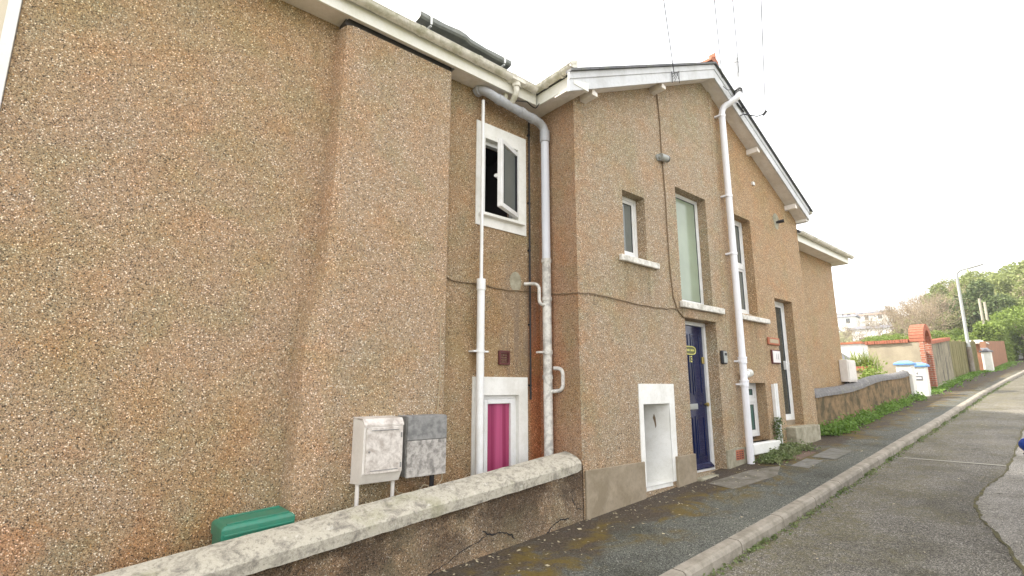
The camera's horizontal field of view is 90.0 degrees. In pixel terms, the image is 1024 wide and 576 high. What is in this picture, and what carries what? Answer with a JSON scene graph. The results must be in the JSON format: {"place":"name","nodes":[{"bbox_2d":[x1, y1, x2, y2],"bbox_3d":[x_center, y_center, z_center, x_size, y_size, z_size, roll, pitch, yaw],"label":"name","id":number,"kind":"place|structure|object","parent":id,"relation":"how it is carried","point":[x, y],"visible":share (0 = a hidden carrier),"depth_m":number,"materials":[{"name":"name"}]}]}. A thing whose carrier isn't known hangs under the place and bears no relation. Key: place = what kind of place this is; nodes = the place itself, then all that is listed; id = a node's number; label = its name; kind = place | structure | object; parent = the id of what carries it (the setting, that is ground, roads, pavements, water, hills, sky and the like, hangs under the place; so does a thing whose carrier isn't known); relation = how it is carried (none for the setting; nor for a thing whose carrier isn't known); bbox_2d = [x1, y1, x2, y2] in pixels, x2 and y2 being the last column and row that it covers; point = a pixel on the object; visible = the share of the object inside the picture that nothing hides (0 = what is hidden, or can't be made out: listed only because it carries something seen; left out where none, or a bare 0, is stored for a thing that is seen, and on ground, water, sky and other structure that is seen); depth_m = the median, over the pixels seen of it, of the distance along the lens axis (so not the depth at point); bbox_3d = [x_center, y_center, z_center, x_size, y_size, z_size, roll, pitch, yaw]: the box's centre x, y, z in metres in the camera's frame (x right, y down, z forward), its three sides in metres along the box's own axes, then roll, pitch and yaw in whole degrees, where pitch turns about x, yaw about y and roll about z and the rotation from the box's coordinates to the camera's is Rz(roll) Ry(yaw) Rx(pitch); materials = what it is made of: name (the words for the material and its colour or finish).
{"place":"outdoors","nodes":[
{"label":"outdoors","id":0,"kind":"place"},
{"bbox_2d":[0,0,22,110],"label":"cream house","id":1,"kind":"structure","parent":0,"point":[10,11],"depth_m":3.34,"materials":[{"name":"paint"}]},
{"bbox_2d":[374,0,1023,316],"label":"sky","id":2,"kind":"structure","parent":0,"point":[899,124],"materials":[{"name":"white"}]},
{"bbox_2d":[429,357,1023,575],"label":"pavement","id":3,"kind":"structure","parent":0,"point":[700,524],"depth_m":5.23,"materials":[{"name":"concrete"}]},
{"bbox_2d":[709,466,779,488],"bbox_3d":[3.209,2.499,6.817,1.582,0.106,0.428,8,-13,-34],"label":"pavement patch","id":4,"kind":"object","parent":3,"relation":"on","point":[741,479],"visible":1,"depth_m":6.71,"materials":[{"name":"concrete"}]},
{"bbox_2d":[753,417,820,465],"bbox_3d":[4.260,2.365,8.037,1.891,0.630,0.618,9,-14,-40],"label":"ivy","id":5,"kind":"object","parent":3,"relation":"on","point":[786,451],"visible":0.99,"depth_m":8.05,"materials":[{"name":"green plant"}]},
{"bbox_2d":[793,451,815,459],"bbox_3d":[4.489,2.614,8.039,0.750,0.050,0.350,9,-14,-40],"label":"pavement patch","id":6,"kind":"object","parent":3,"relation":"on","point":[802,456],"visible":0.6,"depth_m":7.97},
{"bbox_2d":[791,458,823,467],"bbox_3d":[4.275,2.532,7.410,0.700,0.046,0.270,9,-14,-40],"label":"pavement patch","id":7,"kind":"object","parent":3,"relation":"on","point":[807,463],"visible":1,"depth_m":7.40,"materials":[{"name":"concrete"}]},
{"bbox_2d":[812,448,850,458],"bbox_3d":[5.005,2.578,7.981,0.950,0.063,0.360,9,-14,-40],"label":"pavement patch","id":8,"kind":"object","parent":3,"relation":"on","point":[832,453],"visible":1,"depth_m":7.96,"materials":[{"name":"concrete"}]},
{"bbox_2d":[814,370,911,431],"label":"garden wall","id":9,"kind":"structure","parent":3,"relation":"on","point":[833,402],"depth_m":11.78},
{"bbox_2d":[819,391,927,435],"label":"weeds","id":10,"kind":"object","parent":3,"relation":"on","point":[864,417],"visible":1,"depth_m":10.99,"materials":[{"name":"green plant"}]},
{"bbox_2d":[893,361,917,395],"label":"gate pier","id":11,"kind":"structure","parent":3,"relation":"on","point":[908,366],"depth_m":15.42,"materials":[{"name":"white paint"}]},
{"bbox_2d":[914,363,930,395],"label":"gate pier","id":12,"kind":"structure","parent":3,"relation":"on","point":[922,378],"depth_m":16.00,"materials":[{"name":"white paint"}]},
{"bbox_2d":[949,340,979,376],"bbox_3d":[21.505,3.406,24.504,6.537,2.185,0.298,9,-14,-39],"label":"timber fence","id":13,"kind":"object","parent":3,"relation":"on","point":[959,358],"visible":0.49,"depth_m":24.45,"materials":[{"name":"wood"}]},
{"bbox_2d":[955,263,982,371],"bbox_3d":[23.304,1.563,25.667,0.224,5.506,1.208,9,-14,-40],"label":"street lamp","id":14,"kind":"object","parent":3,"relation":"on","point":[970,358],"visible":0.94,"depth_m":25.91,"materials":[{"name":"metal"}]},
{"bbox_2d":[709,374,1023,575],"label":"road","id":15,"kind":"structure","parent":0,"point":[867,528],"depth_m":5.14,"materials":[{"name":"asphalt"}]},
{"bbox_2d":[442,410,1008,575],"bbox_3d":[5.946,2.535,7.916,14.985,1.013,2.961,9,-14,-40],"label":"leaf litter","id":16,"kind":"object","parent":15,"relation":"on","point":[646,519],"visible":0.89,"depth_m":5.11,"materials":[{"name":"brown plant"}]},
{"bbox_2d":[659,370,1023,575],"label":"kerb","id":17,"kind":"structure","parent":15,"relation":"on","point":[725,551],"depth_m":5.39,"materials":[{"name":"concrete"}]},
{"bbox_2d":[703,381,1011,575],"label":"gutter moss","id":18,"kind":"object","parent":15,"relation":"on","point":[774,536],"visible":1,"depth_m":5.97,"materials":[{"name":"green plant"}]},
{"bbox_2d":[904,457,1005,465],"bbox_3d":[6.435,2.532,7.477,0.070,0.007,1.152,10,-15,-41],"label":"road seam","id":19,"kind":"object","parent":15,"relation":"on","point":[957,461],"visible":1,"depth_m":7.38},
{"bbox_2d":[973,428,1023,573],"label":"road joint","id":20,"kind":"object","parent":15,"relation":"on","point":[1011,552],"visible":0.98,"depth_m":5.29,"materials":[{"name":"asphalt"}]},
{"bbox_2d":[976,431,1023,565],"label":"road patch","id":21,"kind":"object","parent":15,"relation":"on","point":[1002,509],"visible":1,"depth_m":5.38,"materials":[{"name":"asphalt"}]},
{"bbox_2d":[931,361,1022,394],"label":"verge grass","id":22,"kind":"structure","parent":0,"point":[958,379],"depth_m":21.93,"materials":[{"name":"green plant"}]},
{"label":"ground","id":23,"kind":"structure","parent":0,"visible":0},
{"bbox_2d":[0,0,564,575],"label":"pebbledash house","id":24,"kind":"structure","parent":23,"relation":"on","point":[242,242],"depth_m":4.08,"materials":[{"name":"stone"}]},
{"bbox_2d":[471,377,527,475],"bbox_3d":[-0.164,1.824,5.522,0.780,1.700,0.148,9,-14,-40],"label":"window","id":25,"kind":"structure","parent":24,"relation":"in","point":[505,435],"depth_m":5.61,"materials":[{"name":"white paint"}]},
{"bbox_2d":[475,119,525,236],"bbox_3d":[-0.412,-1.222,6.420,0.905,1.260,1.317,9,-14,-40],"label":"window","id":26,"kind":"structure","parent":24,"relation":"in","point":[504,169],"depth_m":6.10,"materials":[{"name":"white paint"}]},
{"bbox_2d":[94,451,583,575],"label":"boundary wall","id":27,"kind":"structure","parent":23,"relation":"on","point":[431,530],"depth_m":4.06,"materials":[{"name":"grey concrete"}]},
{"bbox_2d":[529,53,820,519],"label":"gabled house","id":28,"kind":"structure","parent":23,"relation":"on","point":[648,401],"depth_m":6.99,"materials":[{"name":"stone"}]},
{"bbox_2d":[447,277,681,309],"bbox_3d":[0.844,0.078,6.088,3.601,0.140,0.574,5,-12,-25],"label":"wall cable","id":29,"kind":"object","parent":28,"relation":"attached to","point":[563,293],"depth_m":5.94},
{"bbox_2d":[619,196,659,269],"bbox_3d":[1.585,-0.752,6.743,0.820,0.959,0.250,9,-14,-40],"label":"window","id":30,"kind":"structure","parent":28,"relation":"in","point":[629,206],"depth_m":6.84,"materials":[{"name":"white plastic"}]},
{"bbox_2d":[655,153,669,162],"bbox_3d":[2.150,-1.856,7.285,0.240,0.115,0.110,9,-14,-40],"label":"wall light","id":31,"kind":"object","parent":28,"relation":"attached to","point":[665,158],"visible":1,"depth_m":7.25,"materials":[{"name":"grey plastic"}]},
{"bbox_2d":[656,94,683,317],"bbox_3d":[2.254,-1.227,7.305,0.373,3.316,0.020,9,-14,-40],"label":"drop cable","id":32,"kind":"object","parent":28,"relation":"attached to","point":[666,210],"visible":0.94,"depth_m":7.19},
{"bbox_2d":[675,193,724,314],"bbox_3d":[2.725,-0.531,7.693,1.180,1.794,0.260,9,-14,-40],"label":"window","id":33,"kind":"structure","parent":28,"relation":"in","point":[686,209],"depth_m":7.80,"materials":[{"name":"white plastic"}]},
{"bbox_2d":[685,325,714,469],"bbox_3d":[2.603,1.545,7.360,0.760,2.020,0.105,9,-14,-40],"label":"door","id":34,"kind":"structure","parent":28,"relation":"in","point":[695,359],"depth_m":7.44,"materials":[{"name":"wood"}]},
{"bbox_2d":[720,350,727,363],"bbox_3d":[3.171,1.034,7.644,0.140,0.200,0.067,9,-14,-40],"label":"key safe","id":35,"kind":"object","parent":28,"relation":"attached to","point":[723,357],"visible":1,"depth_m":7.61,"materials":[{"name":"black plastic"}]},
{"bbox_2d":[732,0,738,70],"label":"overhead wire","id":36,"kind":"object","parent":28,"relation":"attached to","point":[735,35],"visible":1,"depth_m":7.90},
{"bbox_2d":[737,103,766,116],"bbox_3d":[4.100,-3.041,8.809,0.554,0.210,0.143,1,-11,-8],"label":"wire bracket","id":37,"kind":"object","parent":28,"relation":"attached to","point":[764,113],"visible":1,"depth_m":8.79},
{"bbox_2d":[761,0,765,111],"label":"overhead wire","id":38,"kind":"object","parent":37,"relation":"attached to","point":[763,53],"visible":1,"depth_m":7.61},
{"bbox_2d":[734,220,769,323],"bbox_3d":[3.924,-0.312,8.730,1.100,1.804,0.320,9,-14,-40],"label":"window","id":39,"kind":"structure","parent":28,"relation":"in","point":[738,228],"depth_m":8.86,"materials":[{"name":"white plastic"}]},
{"bbox_2d":[748,383,780,454],"bbox_3d":[3.913,2.070,8.223,0.980,1.074,0.320,9,-14,-40],"label":"window","id":40,"kind":"structure","parent":28,"relation":"in","point":[760,447],"depth_m":8.40,"materials":[{"name":"white plastic"}]},
{"bbox_2d":[767,337,779,345],"bbox_3d":[4.539,0.927,8.888,0.460,0.130,0.032,9,-14,-40],"label":"house sign","id":41,"kind":"object","parent":28,"relation":"attached to","point":[772,341],"visible":1,"depth_m":8.85,"materials":[{"name":"ceramic"}]},
{"bbox_2d":[770,349,780,363],"bbox_3d":[4.568,1.191,8.858,0.330,0.240,0.039,9,-14,-40],"label":"number plaque","id":42,"kind":"object","parent":28,"relation":"attached to","point":[775,357],"visible":1,"depth_m":8.81,"materials":[{"name":"white plastic"}]},
{"bbox_2d":[773,213,783,228],"bbox_3d":[5.083,-1.282,9.714,0.287,0.320,0.139,9,-14,-40],"label":"wall light","id":43,"kind":"object","parent":28,"relation":"attached to","point":[776,220],"visible":1,"depth_m":9.74,"materials":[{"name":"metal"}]},
{"bbox_2d":[775,301,794,419],"bbox_3d":[4.911,1.306,9.366,0.768,2.163,0.120,9,-14,-40],"label":"door","id":44,"kind":"structure","parent":28,"relation":"in","point":[779,308],"depth_m":9.52,"materials":[{"name":"white plastic"}]},
{"bbox_2d":[797,229,854,387],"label":"house","id":45,"kind":"structure","parent":23,"relation":"on","point":[819,258],"depth_m":11.47,"materials":[{"name":"pebble dash render"},{"name":"white paint"},{"name":"slate"}]},
{"bbox_2d":[839,360,856,383],"bbox_3d":[7.803,2.275,11.854,0.580,1.200,0.235,9,-14,-40],"label":"meter box","id":46,"kind":"object","parent":45,"relation":"attached to","point":[848,373],"visible":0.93,"depth_m":11.74,"materials":[{"name":"white plastic"}]},
{"bbox_2d":[848,361,856,379],"bbox_3d":[7.875,1.916,11.838,0.500,0.420,0.014,9,-14,-40],"label":"door","id":47,"kind":"structure","parent":46,"relation":"in","point":[851,365],"depth_m":11.81,"materials":[{"name":"plastic"}]},
{"bbox_2d":[838,322,854,341],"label":"bare tree","id":48,"kind":"object","parent":23,"relation":"on","point":[846,327],"visible":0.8,"depth_m":78.47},
{"bbox_2d":[837,315,860,331],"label":"house","id":49,"kind":"structure","parent":23,"relation":"on","point":[853,319],"depth_m":144.28,"materials":[{"name":"paint"}]},
{"bbox_2d":[840,341,868,364],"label":"white outbuilding","id":50,"kind":"structure","parent":23,"relation":"on","point":[857,346],"depth_m":28.49,"materials":[{"name":"paint"}]},
{"bbox_2d":[847,314,875,341],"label":"bare tree","id":51,"kind":"object","parent":23,"relation":"on","point":[868,326],"visible":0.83,"depth_m":81.35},
{"bbox_2d":[856,366,872,378],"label":"planter wall","id":52,"kind":"structure","parent":23,"relation":"on","point":[858,371],"depth_m":17.33,"materials":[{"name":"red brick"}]},
{"bbox_2d":[842,348,888,370],"bbox_3d":[12.245,2.487,17.870,1.476,0.852,1.777,9,-14,-40],"label":"strap leaved plant","id":53,"kind":"object","parent":52,"relation":"on","point":[860,361],"visible":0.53,"depth_m":17.75,"materials":[{"name":"green plant"}]},
{"bbox_2d":[839,318,902,342],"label":"scrub","id":54,"kind":"object","parent":23,"relation":"on","point":[846,340],"visible":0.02,"depth_m":114.33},
{"bbox_2d":[850,324,892,340],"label":"house","id":55,"kind":"structure","parent":23,"relation":"on","point":[861,328],"depth_m":100.26,"materials":[{"name":"paint"}]},
{"bbox_2d":[857,352,887,379],"bbox_3d":[11.229,2.493,16.053,2.051,0.932,1.028,9,-14,-40],"label":"shrub","id":56,"kind":"object","parent":23,"relation":"on","point":[870,371],"visible":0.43,"depth_m":15.79,"materials":[{"name":"green plant"}]},
{"bbox_2d":[856,312,891,325],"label":"house","id":57,"kind":"structure","parent":23,"relation":"on","point":[862,317],"depth_m":152.67,"materials":[{"name":"paint"}]},
{"bbox_2d":[857,306,892,333],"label":"bare tree","id":58,"kind":"object","parent":23,"relation":"on","point":[877,321],"visible":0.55,"depth_m":86.46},
{"bbox_2d":[864,315,886,333],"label":"bare tree","id":59,"kind":"object","parent":23,"relation":"on","point":[873,321],"visible":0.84,"depth_m":83.67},
{"bbox_2d":[861,334,894,341],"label":"young tree","id":60,"kind":"object","parent":23,"relation":"on","point":[878,339],"visible":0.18,"depth_m":40.43,"materials":[{"name":"green plant"}]},
{"bbox_2d":[869,333,905,340],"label":"young tree","id":61,"kind":"object","parent":23,"relation":"on","point":[877,336],"visible":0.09,"depth_m":40.43,"materials":[{"name":"green plant"}]},
{"bbox_2d":[871,301,914,334],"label":"bare tree","id":62,"kind":"object","parent":23,"relation":"on","point":[888,306],"visible":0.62,"depth_m":43.12,"materials":[{"name":"plant"}]},
{"bbox_2d":[865,339,921,374],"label":"rendered wall","id":63,"kind":"structure","parent":23,"relation":"on","point":[893,351],"depth_m":18.02,"materials":[{"name":"paint"}]},
{"bbox_2d":[879,302,914,332],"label":"bare tree","id":64,"kind":"object","parent":23,"relation":"on","point":[886,313],"visible":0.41,"depth_m":47.85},
{"bbox_2d":[882,334,912,342],"bbox_3d":[29.253,4.696,38.161,2.854,2.600,2.292,-3,-11,16],"label":"young tree","id":65,"kind":"object","parent":23,"relation":"on","point":[891,337],"visible":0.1,"depth_m":38.13,"materials":[{"name":"green plant"}]},
{"bbox_2d":[887,310,924,328],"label":"bare tree","id":66,"kind":"object","parent":23,"relation":"on","point":[906,316],"visible":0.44,"depth_m":45.88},
{"bbox_2d":[891,309,936,338],"bbox_3d":[31.065,3.632,39.181,2.970,4.426,3.245,-3,-11,18],"label":"bare tree","id":67,"kind":"object","parent":23,"relation":"on","point":[911,321],"visible":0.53,"depth_m":39.99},
{"bbox_2d":[884,295,953,331],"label":"bare tree","id":68,"kind":"object","parent":23,"relation":"on","point":[941,325],"visible":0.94,"depth_m":41.35,"materials":[{"name":"plant"}]},
{"bbox_2d":[899,296,938,323],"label":"bare tree","id":69,"kind":"object","parent":23,"relation":"on","point":[907,307],"visible":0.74,"depth_m":44.77,"materials":[{"name":"plant"}]},
{"bbox_2d":[895,294,944,325],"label":"bare tree","id":70,"kind":"object","parent":23,"relation":"on","point":[919,312],"visible":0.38,"depth_m":47.34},
{"bbox_2d":[908,324,937,387],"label":"brick arch","id":71,"kind":"structure","parent":23,"relation":"on","point":[920,334],"depth_m":17.88,"materials":[{"name":"brick"}]},
{"bbox_2d":[904,293,948,332],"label":"bare tree","id":72,"kind":"object","parent":23,"relation":"on","point":[930,311],"visible":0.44,"depth_m":44.70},
{"bbox_2d":[910,295,948,334],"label":"bare tree","id":73,"kind":"object","parent":23,"relation":"on","point":[932,306],"visible":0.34,"depth_m":47.45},
{"bbox_2d":[917,317,947,335],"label":"olive tree","id":74,"kind":"object","parent":23,"relation":"on","point":[935,324],"visible":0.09,"depth_m":46.14,"materials":[{"name":"green plant"}]},
{"bbox_2d":[911,281,956,301],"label":"bare tree","id":75,"kind":"object","parent":23,"relation":"on","point":[926,291],"visible":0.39,"depth_m":60.14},
{"bbox_2d":[921,282,950,307],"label":"evergreen tree","id":76,"kind":"object","parent":23,"relation":"on","point":[931,289],"visible":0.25,"depth_m":58.67,"materials":[{"name":"green plant"}]},
{"bbox_2d":[930,330,947,338],"bbox_3d":[32.222,4.557,39.354,2.292,2.600,2.853,-4,-12,21],"label":"young tree","id":77,"kind":"object","parent":23,"relation":"on","point":[935,333],"visible":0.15,"depth_m":38.50,"materials":[{"name":"green plant"}]},
{"bbox_2d":[914,293,967,336],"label":"bare tree","id":78,"kind":"object","parent":23,"relation":"on","point":[935,303],"visible":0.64,"depth_m":40.73,"materials":[{"name":"plant"}]},
{"bbox_2d":[932,337,955,385],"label":"streaked wall","id":79,"kind":"structure","parent":23,"relation":"on","point":[942,360],"depth_m":20.39,"materials":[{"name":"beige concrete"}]},
{"bbox_2d":[934,273,967,290],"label":"evergreen tree","id":80,"kind":"object","parent":23,"relation":"on","point":[948,281],"visible":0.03,"depth_m":65.00,"materials":[{"name":"green plant"}]},
{"bbox_2d":[939,327,965,340],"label":"young tree","id":81,"kind":"object","parent":23,"relation":"on","point":[953,332],"visible":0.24,"depth_m":40.92,"materials":[{"name":"green plant"}]},
{"bbox_2d":[942,286,966,308],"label":"evergreen tree","id":82,"kind":"object","parent":23,"relation":"on","point":[954,291],"visible":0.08,"depth_m":52.72,"materials":[{"name":"green plant"}]},
{"bbox_2d":[932,289,977,321],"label":"bare tree","id":83,"kind":"object","parent":23,"relation":"on","point":[946,301],"visible":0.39,"depth_m":46.64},
{"bbox_2d":[939,332,973,345],"bbox_3d":[32.769,4.526,37.380,2.292,2.600,2.854,2,-11,-11],"label":"young tree","id":84,"kind":"object","parent":23,"relation":"on","point":[954,338],"visible":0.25,"depth_m":37.36,"materials":[{"name":"green plant"}]},
{"bbox_2d":[939,306,980,332],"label":"olive tree","id":85,"kind":"object","parent":23,"relation":"on","point":[956,317],"visible":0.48,"depth_m":45.27,"materials":[{"name":"green plant"}]},
{"bbox_2d":[954,269,994,293],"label":"evergreen tree","id":86,"kind":"object","parent":23,"relation":"on","point":[977,274],"visible":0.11,"depth_m":57.80,"materials":[{"name":"green plant"}]},
{"bbox_2d":[969,340,988,369],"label":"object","id":87,"kind":"object","parent":23,"relation":"on","point":[979,354],"visible":0.41,"depth_m":27.56,"materials":[{"name":"brown brick"}]},
{"bbox_2d":[978,298,984,323],"bbox_3d":[34.174,3.200,36.998,0.190,4.937,0.200,9,-14,-40],"label":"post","id":88,"kind":"object","parent":23,"relation":"on","point":[981,310],"visible":0.4,"depth_m":37.26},
{"bbox_2d":[947,279,1018,332],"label":"dark tree","id":89,"kind":"object","parent":23,"relation":"on","point":[984,295],"visible":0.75,"depth_m":44.43,"materials":[{"name":"green plant"}]},
{"bbox_2d":[959,274,1011,295],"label":"evergreen tree","id":90,"kind":"object","parent":23,"relation":"on","point":[992,280],"visible":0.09,"depth_m":54.59,"materials":[{"name":"green plant"}]},
{"bbox_2d":[979,348,994,371],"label":"white pillar","id":91,"kind":"structure","parent":23,"relation":"on","point":[987,358],"depth_m":26.34,"materials":[{"name":"paint"}]},
{"bbox_2d":[979,341,1007,367],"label":"brick wall","id":92,"kind":"structure","parent":23,"relation":"on","point":[999,355],"depth_m":30.43,"materials":[{"name":"brick"}]},
{"bbox_2d":[972,318,1018,361],"bbox_3d":[36.141,3.971,38.158,9.508,3.785,1.776,10,-15,-41],"label":"hedge","id":93,"kind":"object","parent":23,"relation":"on","point":[993,330],"visible":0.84,"depth_m":35.63,"materials":[{"name":"green plant"}]},
{"bbox_2d":[992,265,1016,289],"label":"evergreen tree","id":94,"kind":"object","parent":23,"relation":"on","point":[1009,276],"visible":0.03,"depth_m":56.59,"materials":[{"name":"green plant"}]},
{"bbox_2d":[995,262,1016,284],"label":"evergreen tree","id":95,"kind":"object","parent":23,"relation":"on","point":[1002,270],"visible":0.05,"depth_m":60.77,"materials":[{"name":"green plant"}]},
{"bbox_2d":[989,306,1023,353],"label":"young tree","id":96,"kind":"object","parent":23,"relation":"on","point":[1019,322],"visible":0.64,"depth_m":38.48,"materials":[{"name":"green plant"}]},
{"bbox_2d":[990,260,1023,295],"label":"evergreen tree","id":97,"kind":"object","parent":23,"relation":"on","point":[1019,270],"visible":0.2,"depth_m":54.08,"materials":[{"name":"green plant"}]},
{"bbox_2d":[991,294,1023,324],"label":"evergreen tree","id":98,"kind":"object","parent":23,"relation":"on","point":[1020,302],"visible":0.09,"depth_m":42.95,"materials":[{"name":"green plant"}]},
{"bbox_2d":[1012,326,1023,355],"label":"young tree","id":99,"kind":"object","parent":23,"relation":"on","point":[1019,339],"visible":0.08,"depth_m":40.17,"materials":[{"name":"green plant"}]},
{"bbox_2d":[1013,271,1023,297],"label":"evergreen tree","id":100,"kind":"object","parent":23,"relation":"on","point":[1020,283],"visible":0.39,"depth_m":48.97,"materials":[{"name":"green plant"}]},
{"bbox_3d":[-3.711,-4.302,-7.268,1.000,10.690,0.200,9,-14,-40],"label":"telegraph pole","id":101,"kind":"object","parent":23,"relation":"on","visible":0},
{"bbox_2d":[663,0,674,73],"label":"overhead wire","id":102,"kind":"object","parent":101,"relation":"attached to","point":[668,35],"visible":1,"depth_m":6.78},
{"bbox_2d":[714,0,721,75],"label":"overhead wire","id":103,"kind":"object","parent":101,"relation":"attached to","point":[718,37],"visible":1,"depth_m":7.66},
{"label":"yard","id":104,"kind":"structure","parent":0,"visible":0},
{"bbox_2d":[211,505,294,543],"bbox_3d":[-1.866,1.922,3.654,0.480,0.602,0.317,9,-14,-40],"label":"green bin","id":105,"kind":"object","parent":104,"relation":"on","point":[228,527],"visible":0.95,"depth_m":3.61,"materials":[{"name":"plastic"}]},
{"bbox_2d":[350,415,403,506],"bbox_3d":[-1.122,1.702,4.218,0.359,1.247,0.241,9,-14,-40],"label":"meter box","id":106,"kind":"object","parent":104,"relation":"on","point":[377,445],"visible":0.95,"depth_m":4.20,"materials":[{"name":"plastic"}]},
{"bbox_2d":[364,426,402,474],"bbox_3d":[-1.048,1.329,4.206,0.325,0.365,0.021,9,-14,-40],"label":"door","id":107,"kind":"structure","parent":106,"relation":"in","point":[383,453],"depth_m":4.20,"materials":[{"name":"metal"}]},
{"bbox_2d":[398,414,446,486],"bbox_3d":[-0.808,1.761,4.521,0.412,1.245,0.182,9,-14,-40],"label":"meter box","id":108,"kind":"object","parent":104,"relation":"on","point":[424,445],"visible":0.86,"depth_m":4.51,"materials":[{"name":"grey plastic"}]},
{"bbox_2d":[405,438,445,477],"bbox_3d":[-0.754,1.495,4.512,0.402,0.305,0.017,9,-14,-40],"label":"door","id":109,"kind":"structure","parent":108,"relation":"in","point":[423,457],"depth_m":4.50,"materials":[{"name":"metal"}]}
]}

